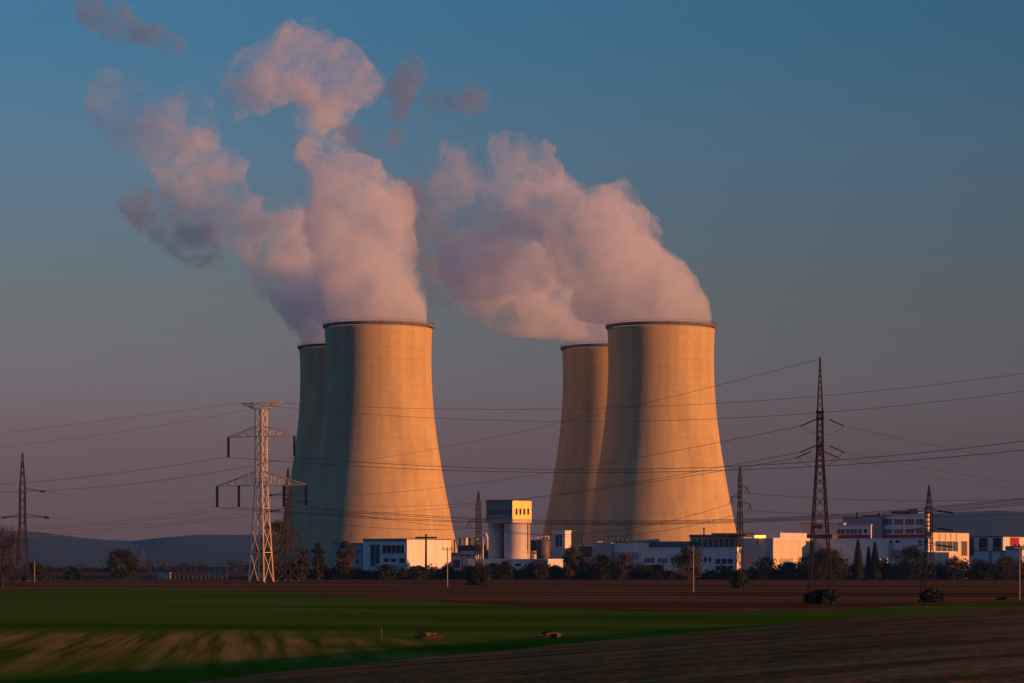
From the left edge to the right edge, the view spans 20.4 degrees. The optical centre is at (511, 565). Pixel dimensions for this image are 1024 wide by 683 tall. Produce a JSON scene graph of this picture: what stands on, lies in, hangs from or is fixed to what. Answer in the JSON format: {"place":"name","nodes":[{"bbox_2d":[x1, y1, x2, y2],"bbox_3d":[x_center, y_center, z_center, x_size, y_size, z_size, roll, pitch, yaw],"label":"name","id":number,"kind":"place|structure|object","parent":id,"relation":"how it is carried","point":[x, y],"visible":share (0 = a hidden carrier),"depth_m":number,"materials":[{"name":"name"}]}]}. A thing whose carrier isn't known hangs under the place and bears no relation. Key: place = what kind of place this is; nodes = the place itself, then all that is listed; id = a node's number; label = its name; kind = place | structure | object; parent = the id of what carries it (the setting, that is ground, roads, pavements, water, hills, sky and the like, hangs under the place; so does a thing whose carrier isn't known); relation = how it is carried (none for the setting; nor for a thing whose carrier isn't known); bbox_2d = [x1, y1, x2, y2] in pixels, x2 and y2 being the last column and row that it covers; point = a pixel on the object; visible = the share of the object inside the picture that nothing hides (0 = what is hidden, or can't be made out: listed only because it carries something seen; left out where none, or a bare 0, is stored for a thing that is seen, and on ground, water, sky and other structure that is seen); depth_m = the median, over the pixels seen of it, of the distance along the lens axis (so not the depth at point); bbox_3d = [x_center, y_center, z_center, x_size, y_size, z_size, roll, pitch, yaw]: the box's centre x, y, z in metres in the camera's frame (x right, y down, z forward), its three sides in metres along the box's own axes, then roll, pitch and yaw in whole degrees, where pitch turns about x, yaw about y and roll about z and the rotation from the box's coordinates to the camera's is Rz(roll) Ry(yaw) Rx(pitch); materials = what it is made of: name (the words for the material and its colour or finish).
{"place":"outdoors","nodes":[
{"label":"outdoors","id":0,"kind":"place"},
{"bbox_2d":[0,573,274,577],"bbox_3d":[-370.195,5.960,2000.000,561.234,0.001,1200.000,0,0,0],"label":"vineyard","id":1,"kind":"object","parent":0,"point":[154,575],"visible":0.42,"depth_m":1784.63,"materials":[{"name":"plant"}]},
{"bbox_2d":[0,579,286,579],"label":"farm track","id":2,"kind":"structure","parent":0,"point":[152,579],"depth_m":1257.93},
{"bbox_2d":[297,319,457,569],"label":"cooling tower","id":3,"kind":"structure","parent":0,"point":[369,369],"depth_m":1374.79,"materials":[{"name":"concrete"}]},
{"bbox_2d":[362,538,451,572],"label":"workshop building","id":4,"kind":"structure","parent":0,"point":[397,553],"depth_m":1277.12,"materials":[{"name":"concrete"}]},
{"bbox_2d":[370,544,379,566],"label":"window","id":5,"kind":"structure","parent":4,"relation":"in","point":[374,548],"depth_m":1278.92,"materials":[{"name":"glass"}]},
{"bbox_2d":[382,545,404,553],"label":"window","id":6,"kind":"structure","parent":4,"relation":"in","point":[386,549],"depth_m":1272.38,"materials":[{"name":"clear glass"}]},
{"bbox_2d":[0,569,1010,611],"bbox_3d":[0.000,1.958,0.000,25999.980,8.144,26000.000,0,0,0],"label":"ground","id":7,"kind":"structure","parent":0,"point":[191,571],"depth_m":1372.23,"materials":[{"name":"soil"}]},
{"bbox_2d":[0,558,271,571],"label":"distant wood","id":8,"kind":"object","parent":7,"relation":"on","point":[183,566],"visible":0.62,"depth_m":2752.06,"materials":[{"name":"green plant"}]},
{"bbox_2d":[156,572,170,578],"bbox_3d":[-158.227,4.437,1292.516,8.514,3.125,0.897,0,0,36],"label":"field hut","id":9,"kind":"object","parent":7,"relation":"on","point":[163,574],"visible":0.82,"depth_m":1292.01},
{"bbox_2d":[246,515,307,579],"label":"broadleaf tree","id":10,"kind":"object","parent":7,"relation":"on","point":[276,525],"visible":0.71,"depth_m":1238.96,"materials":[{"name":"green plant"}]},
{"bbox_2d":[272,341,325,576],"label":"cooling tower","id":11,"kind":"structure","parent":7,"relation":"on","point":[312,372],"depth_m":1516.80,"materials":[{"name":"concrete"}]},
{"bbox_2d":[310,543,325,579],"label":"columnar tree","id":12,"kind":"object","parent":7,"relation":"on","point":[319,569],"visible":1,"depth_m":1234.56,"materials":[{"name":"green plant"}]},
{"bbox_2d":[333,543,362,570],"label":"annex","id":13,"kind":"object","parent":7,"relation":"on","point":[358,559],"visible":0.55,"depth_m":1285.88,"materials":[{"name":"concrete"}]},
{"bbox_2d":[451,553,480,571],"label":"shed","id":14,"kind":"structure","parent":7,"relation":"on","point":[459,561],"depth_m":1313.91,"materials":[{"name":"metal"}]},
{"bbox_2d":[457,538,487,558],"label":"machine hall","id":15,"kind":"structure","parent":7,"relation":"on","point":[466,547],"depth_m":1347.49,"materials":[{"name":"metal"}]},
{"bbox_2d":[485,500,531,558],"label":"silo tower","id":16,"kind":"structure","parent":7,"relation":"on","point":[508,544],"depth_m":1292.58,"materials":[{"name":"concrete"}]},
{"bbox_2d":[467,559,562,573],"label":"store","id":17,"kind":"structure","parent":7,"relation":"on","point":[517,563],"depth_m":1275.85,"materials":[{"name":"white concrete"}]},
{"bbox_2d":[536,536,550,558],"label":"storage tank","id":18,"kind":"object","parent":7,"relation":"on","point":[543,547],"visible":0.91,"depth_m":1332.28,"materials":[{"name":"metal"}]},
{"bbox_2d":[552,530,571,566],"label":"switch house","id":19,"kind":"structure","parent":7,"relation":"on","point":[561,545],"depth_m":1347.11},
{"bbox_2d":[555,534,562,546],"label":"window","id":20,"kind":"structure","parent":19,"relation":"in","point":[558,540],"depth_m":1346.85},
{"bbox_2d":[542,341,607,544],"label":"cooling tower","id":21,"kind":"structure","parent":7,"relation":"on","point":[585,377],"depth_m":1517.05,"materials":[{"name":"concrete"}]},
{"bbox_2d":[571,542,604,567],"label":"grey plant block","id":22,"kind":"structure","parent":7,"relation":"on","point":[588,551],"depth_m":1353.21,"materials":[{"name":"concrete"}]},
{"bbox_2d":[593,543,612,566],"bbox_3d":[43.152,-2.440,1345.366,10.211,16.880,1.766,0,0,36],"label":"blue grey annex","id":23,"kind":"object","parent":7,"relation":"on","point":[604,548],"visible":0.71,"depth_m":1344.85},
{"bbox_2d":[612,539,649,567],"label":"hall","id":24,"kind":"structure","parent":7,"relation":"on","point":[633,549],"depth_m":1338.44,"materials":[{"name":"metal"}]},
{"bbox_2d":[279,554,1023,579],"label":"hedgerow","id":25,"kind":"object","parent":7,"relation":"on","point":[438,573],"visible":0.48,"depth_m":1241.45,"materials":[{"name":"green plant"}]},
{"bbox_2d":[645,541,700,546],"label":"teal roof hall","id":26,"kind":"structure","parent":7,"relation":"on","point":[673,543],"depth_m":1327.51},
{"bbox_2d":[640,547,741,578],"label":"white office hall","id":27,"kind":"structure","parent":7,"relation":"on","point":[713,557],"depth_m":1300.52,"materials":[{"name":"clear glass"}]},
{"bbox_2d":[689,535,752,546],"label":"ribbed hall","id":28,"kind":"structure","parent":7,"relation":"on","point":[720,540],"depth_m":1333.25,"materials":[{"name":"metal"}]},
{"bbox_2d":[711,533,752,546],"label":"flat canopy","id":29,"kind":"object","parent":7,"relation":"on","point":[714,534],"visible":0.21,"depth_m":1322.78,"materials":[{"name":"metal"}]},
{"bbox_2d":[737,533,811,569],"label":"blue grey hall","id":30,"kind":"structure","parent":7,"relation":"on","point":[782,547],"depth_m":1297.61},
{"bbox_2d":[807,534,838,538],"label":"red gallery","id":31,"kind":"object","parent":7,"relation":"on","point":[832,536],"visible":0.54,"depth_m":1332.99,"materials":[{"name":"metal"}]},
{"bbox_2d":[800,522,846,534],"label":"grey block","id":32,"kind":"structure","parent":7,"relation":"on","point":[805,527],"depth_m":1406.05,"materials":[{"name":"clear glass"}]},
{"bbox_2d":[842,512,861,524],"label":"blue box hall","id":33,"kind":"structure","parent":7,"relation":"on","point":[853,521],"depth_m":1408.47,"materials":[{"name":"metal"}]},
{"bbox_2d":[833,524,871,537],"bbox_3d":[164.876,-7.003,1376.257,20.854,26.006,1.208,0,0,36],"label":"white block","id":34,"kind":"structure","parent":7,"relation":"on","point":[853,531],"depth_m":1375.43,"materials":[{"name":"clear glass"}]},
{"bbox_2d":[812,538,929,567],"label":"long white hall","id":35,"kind":"structure","parent":7,"relation":"on","point":[885,546],"depth_m":1301.98,"materials":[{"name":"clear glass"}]},
{"bbox_2d":[884,509,928,537],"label":"office block","id":36,"kind":"structure","parent":7,"relation":"on","point":[896,527],"depth_m":1387.53,"materials":[{"name":"white concrete"}]},
{"bbox_2d":[926,532,968,569],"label":"glazed hall","id":37,"kind":"structure","parent":7,"relation":"on","point":[958,542],"depth_m":1302.23,"materials":[{"name":"white metal"}]},
{"bbox_2d":[935,541,957,551],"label":"window","id":38,"kind":"structure","parent":37,"relation":"in","point":[949,543],"depth_m":1299.69,"materials":[{"name":"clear glass"}]},
{"bbox_2d":[974,550,1005,564],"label":"blue low shed","id":39,"kind":"structure","parent":7,"relation":"on","point":[987,555],"depth_m":1273.05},
{"bbox_2d":[969,536,1023,567],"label":"panel hall","id":40,"kind":"structure","parent":7,"relation":"on","point":[988,542],"depth_m":1351.25,"materials":[{"name":"metal"}]},
{"bbox_2d":[1005,546,1023,579],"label":"blue roof shed","id":41,"kind":"structure","parent":7,"relation":"on","point":[1012,551],"depth_m":1263.86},
{"bbox_2d":[0,589,1023,682],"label":"green field","id":42,"kind":"structure","parent":0,"point":[115,636],"depth_m":273.21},
{"bbox_2d":[414,631,444,637],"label":"rubble heap","id":43,"kind":"object","parent":42,"relation":"on","point":[427,634],"visible":1,"depth_m":236.62,"materials":[{"name":"stone"}]},
{"bbox_2d":[534,631,563,637],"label":"rubble heap","id":44,"kind":"object","parent":42,"relation":"on","point":[545,634],"visible":1,"depth_m":236.56,"materials":[{"name":"soil"}]},
{"bbox_2d":[0,580,1023,611],"bbox_3d":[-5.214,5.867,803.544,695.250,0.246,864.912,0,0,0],"label":"ploughed field","id":45,"kind":"structure","parent":0,"point":[678,595],"depth_m":695.46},
{"bbox_2d":[0,523,27,589],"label":"bare tree","id":46,"kind":"object","parent":45,"relation":"on","point":[4,547],"visible":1,"depth_m":704.95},
{"bbox_2d":[1,452,48,581],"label":"lattice pylon","id":47,"kind":"object","parent":45,"relation":"on","point":[24,529],"visible":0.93,"depth_m":1099.49,"materials":[{"name":"black metal"}]},
{"bbox_2d":[19,562,48,580],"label":"shrub","id":48,"kind":"object","parent":45,"relation":"on","point":[40,571],"visible":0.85,"depth_m":1108.19,"materials":[{"name":"green plant"}]},
{"bbox_2d":[63,568,80,579],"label":"shrub","id":49,"kind":"object","parent":45,"relation":"on","point":[72,574],"visible":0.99,"depth_m":1228.55,"materials":[{"name":"green plant"}]},
{"bbox_2d":[105,548,142,579],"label":"broadleaf tree","id":50,"kind":"object","parent":45,"relation":"on","point":[124,559],"visible":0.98,"depth_m":1223.16,"materials":[{"name":"green plant"}]},
{"bbox_2d":[216,402,306,582],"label":"lattice pylon","id":51,"kind":"object","parent":45,"relation":"on","point":[259,466],"visible":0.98,"depth_m":999.46,"materials":[{"name":"metal"}]},
{"bbox_2d":[0,457,223,484],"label":"power line","id":52,"kind":"object","parent":51,"relation":"hanging from","point":[112,473],"visible":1,"depth_m":950.58,"materials":[{"name":"metal"}]},
{"bbox_2d":[3,404,273,446],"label":"power line","id":53,"kind":"object","parent":51,"relation":"hanging from","point":[136,429],"visible":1,"depth_m":921.70,"materials":[{"name":"metal"}]},
{"bbox_2d":[13,507,282,533],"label":"power line","id":54,"kind":"object","parent":51,"relation":"hanging from","point":[150,524],"visible":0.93,"depth_m":955.46,"materials":[{"name":"metal"}]},
{"bbox_2d":[9,457,292,491],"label":"power line","id":55,"kind":"object","parent":51,"relation":"hanging from","point":[145,482],"visible":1,"depth_m":954.74,"materials":[{"name":"metal"}]},
{"bbox_2d":[9,507,304,537],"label":"power line","id":56,"kind":"object","parent":51,"relation":"hanging from","point":[161,526],"visible":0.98,"depth_m":954.72,"materials":[{"name":"metal"}]},
{"bbox_2d":[229,450,1021,472],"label":"power line","id":57,"kind":"object","parent":51,"relation":"hanging from","point":[637,472],"visible":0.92,"depth_m":848.30,"materials":[{"name":"metal"}]},
{"bbox_2d":[241,502,1023,523],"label":"power line","id":58,"kind":"object","parent":51,"relation":"hanging from","point":[641,523],"visible":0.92,"depth_m":850.31,"materials":[{"name":"metal"}]},
{"bbox_2d":[244,391,1020,421],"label":"power line","id":59,"kind":"object","parent":51,"relation":"hanging from","point":[658,420],"visible":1,"depth_m":856.78,"materials":[{"name":"metal"}]},
{"bbox_2d":[288,500,1019,522],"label":"power line","id":60,"kind":"object","parent":51,"relation":"hanging from","point":[684,521],"visible":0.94,"depth_m":837.94,"materials":[{"name":"metal"}]},
{"bbox_2d":[288,373,1023,409],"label":"power line","id":61,"kind":"object","parent":51,"relation":"hanging from","point":[671,405],"visible":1,"depth_m":839.49,"materials":[{"name":"metal"}]},
{"bbox_2d":[297,441,1021,469],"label":"power line","id":62,"kind":"object","parent":51,"relation":"hanging from","point":[666,468],"visible":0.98,"depth_m":861.50,"materials":[{"name":"metal"}]},
{"bbox_2d":[310,498,1021,520],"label":"power line","id":63,"kind":"object","parent":51,"relation":"hanging from","point":[682,520],"visible":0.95,"depth_m":828.36,"materials":[{"name":"metal"}]},
{"bbox_2d":[266,468,308,580],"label":"lattice pylon","id":64,"kind":"object","parent":45,"relation":"on","point":[288,488],"visible":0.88,"depth_m":1149.62,"materials":[{"name":"black metal"}]},
{"bbox_2d":[296,548,312,579],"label":"broadleaf tree","id":65,"kind":"object","parent":45,"relation":"on","point":[304,564],"visible":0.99,"depth_m":1234.14,"materials":[{"name":"green plant"}]},
{"bbox_2d":[334,539,357,579],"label":"broadleaf tree","id":66,"kind":"object","parent":45,"relation":"on","point":[347,567],"visible":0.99,"depth_m":1233.68,"materials":[{"name":"green plant"}]},
{"bbox_2d":[377,563,396,579],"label":"shrub","id":67,"kind":"object","parent":45,"relation":"on","point":[385,571],"visible":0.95,"depth_m":1226.60,"materials":[{"name":"green plant"}]},
{"bbox_2d":[407,565,430,579],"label":"shrub","id":68,"kind":"object","parent":45,"relation":"on","point":[419,572],"visible":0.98,"depth_m":1226.22,"materials":[{"name":"green plant"}]},
{"bbox_2d":[462,564,496,584],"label":"shrub","id":69,"kind":"object","parent":45,"relation":"on","point":[475,578],"visible":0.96,"depth_m":878.58,"materials":[{"name":"green plant"}]},
{"bbox_2d":[467,491,492,575],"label":"lattice pylon","id":70,"kind":"object","parent":45,"relation":"on","point":[477,531],"visible":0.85,"depth_m":897.81,"materials":[{"name":"black metal"}]},
{"bbox_2d":[217,504,1023,524],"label":"power line","id":71,"kind":"object","parent":70,"relation":"hanging from","point":[626,524],"visible":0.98,"depth_m":850.54,"materials":[{"name":"metal"}]},
{"bbox_2d":[494,560,514,579],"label":"shrub","id":72,"kind":"object","parent":45,"relation":"on","point":[504,571],"visible":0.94,"depth_m":1226.61,"materials":[{"name":"green plant"}]},
{"bbox_2d":[530,562,549,579],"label":"shrub","id":73,"kind":"object","parent":45,"relation":"on","point":[538,567],"visible":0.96,"depth_m":1227.10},
{"bbox_2d":[560,545,583,579],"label":"broadleaf tree","id":74,"kind":"object","parent":45,"relation":"on","point":[574,560],"visible":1,"depth_m":1230.80,"materials":[{"name":"green plant"}]},
{"bbox_2d":[586,551,614,579],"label":"shrub","id":75,"kind":"object","parent":45,"relation":"on","point":[603,564],"visible":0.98,"depth_m":1227.06,"materials":[{"name":"green plant"}]},
{"bbox_2d":[611,553,634,579],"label":"shrub","id":76,"kind":"object","parent":45,"relation":"on","point":[619,566],"visible":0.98,"depth_m":1226.97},
{"bbox_2d":[640,562,668,579],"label":"shrub","id":77,"kind":"object","parent":45,"relation":"on","point":[658,571],"visible":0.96,"depth_m":1226.51,"materials":[{"name":"green plant"}]},
{"bbox_2d":[666,545,703,579],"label":"broadleaf tree","id":78,"kind":"object","parent":45,"relation":"on","point":[684,557],"visible":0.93,"depth_m":1223.89,"materials":[{"name":"green plant"}]},
{"bbox_2d":[726,569,751,587],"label":"shrub","id":79,"kind":"object","parent":45,"relation":"on","point":[738,579],"visible":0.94,"depth_m":768.75,"materials":[{"name":"green plant"}]},
{"bbox_2d":[729,466,751,571],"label":"lattice pylon","id":80,"kind":"object","parent":45,"relation":"on","point":[739,505],"visible":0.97,"depth_m":779.86,"materials":[{"name":"grey metal"}]},
{"bbox_2d":[469,503,731,534],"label":"power line","id":81,"kind":"object","parent":80,"relation":"attached to","point":[606,531],"visible":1,"depth_m":831.32,"materials":[{"name":"metal"}]},
{"bbox_2d":[750,510,1017,516],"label":"power line","id":82,"kind":"object","parent":80,"relation":"attached to","point":[891,516],"visible":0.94,"depth_m":720.07,"materials":[{"name":"metal"}]},
{"bbox_2d":[751,554,779,579],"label":"shrub","id":83,"kind":"object","parent":45,"relation":"on","point":[765,570],"visible":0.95,"depth_m":1227.02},
{"bbox_2d":[776,560,797,579],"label":"shrub","id":84,"kind":"object","parent":45,"relation":"on","point":[788,572],"visible":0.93,"depth_m":1226.74,"materials":[{"name":"green plant"}]},
{"bbox_2d":[796,357,843,602],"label":"lattice pylon","id":85,"kind":"object","parent":45,"relation":"on","point":[823,461],"visible":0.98,"depth_m":460.53,"materials":[{"name":"metal"}]},
{"bbox_2d":[276,452,799,513],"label":"power line","id":86,"kind":"object","parent":85,"relation":"hanging from","point":[585,490],"visible":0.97,"depth_m":588.92,"materials":[{"name":"metal"}]},
{"bbox_2d":[281,426,798,495],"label":"power line","id":87,"kind":"object","parent":85,"relation":"hanging from","point":[587,466],"visible":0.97,"depth_m":588.80,"materials":[{"name":"metal"}]},
{"bbox_2d":[304,458,793,506],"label":"power line","id":88,"kind":"object","parent":85,"relation":"hanging from","point":[567,493],"visible":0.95,"depth_m":629.79,"materials":[{"name":"metal"}]},
{"bbox_2d":[288,359,818,468],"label":"power line","id":89,"kind":"object","parent":85,"relation":"hanging from","point":[597,414],"visible":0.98,"depth_m":603.72,"materials":[{"name":"metal"}]},
{"bbox_2d":[803,587,840,603],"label":"shrub","id":90,"kind":"object","parent":45,"relation":"on","point":[823,596],"visible":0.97,"depth_m":453.89,"materials":[{"name":"green plant"}]},
{"bbox_2d":[792,548,855,579],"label":"broadleaf tree","id":91,"kind":"object","parent":45,"relation":"on","point":[837,561],"visible":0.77,"depth_m":1218.74,"materials":[{"name":"green plant"}]},
{"bbox_2d":[849,539,865,579],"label":"conifer","id":92,"kind":"object","parent":45,"relation":"on","point":[858,572],"visible":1,"depth_m":1228.77,"materials":[{"name":"green plant"}]},
{"bbox_2d":[863,546,872,579],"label":"conifer","id":93,"kind":"object","parent":45,"relation":"on","point":[867,564],"visible":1,"depth_m":1231.20,"materials":[{"name":"green plant"}]},
{"bbox_2d":[867,541,882,579],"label":"conifer","id":94,"kind":"object","parent":45,"relation":"on","point":[875,565],"visible":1,"depth_m":1228.66,"materials":[{"name":"green plant"}]},
{"bbox_2d":[881,545,931,579],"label":"broadleaf tree","id":95,"kind":"object","parent":45,"relation":"on","point":[904,572],"visible":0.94,"depth_m":1226.99,"materials":[{"name":"green plant"}]},
{"bbox_2d":[907,485,953,601],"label":"lattice pylon","id":96,"kind":"object","parent":45,"relation":"on","point":[927,524],"visible":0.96,"depth_m":473.71,"materials":[{"name":"metal"}]},
{"bbox_2d":[918,587,945,602],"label":"shrub","id":97,"kind":"object","parent":45,"relation":"on","point":[931,595],"visible":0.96,"depth_m":465.20,"materials":[{"name":"green plant"}]},
{"bbox_2d":[942,554,969,579],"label":"shrub","id":98,"kind":"object","parent":45,"relation":"on","point":[950,562],"visible":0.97,"depth_m":1227.12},
{"bbox_2d":[969,561,997,579],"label":"shrub","id":99,"kind":"object","parent":45,"relation":"on","point":[982,570],"visible":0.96,"depth_m":1226.17,"materials":[{"name":"green plant"}]},
{"bbox_2d":[995,556,1022,579],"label":"shrub","id":100,"kind":"object","parent":45,"relation":"on","point":[1004,567],"visible":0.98,"depth_m":1226.53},
{"bbox_2d":[0,511,1023,568],"bbox_3d":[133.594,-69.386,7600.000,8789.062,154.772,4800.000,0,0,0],"label":"hills","id":101,"kind":"structure","parent":0,"point":[56,550],"depth_m":6297.99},
{"bbox_2d":[0,0,1023,549],"label":"sky","id":102,"kind":"structure","parent":0,"point":[190,190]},
{"bbox_2d":[188,607,1023,682],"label":"ploughed field","id":103,"kind":"structure","parent":0,"point":[976,646],"depth_m":86.50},
{"bbox_2d":[584,319,735,544],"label":"cooling tower","id":104,"kind":"structure","parent":0,"point":[648,363],"depth_m":1376.81,"materials":[{"name":"concrete"}]},
{"bbox_2d":[696,604,945,611],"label":"farm path","id":105,"kind":"structure","parent":0,"point":[803,609],"depth_m":390.38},
{"bbox_2d":[862,513,883,537],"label":"stair tower","id":106,"kind":"structure","parent":0,"point":[877,522],"depth_m":1391.79,"materials":[{"name":"metal"}]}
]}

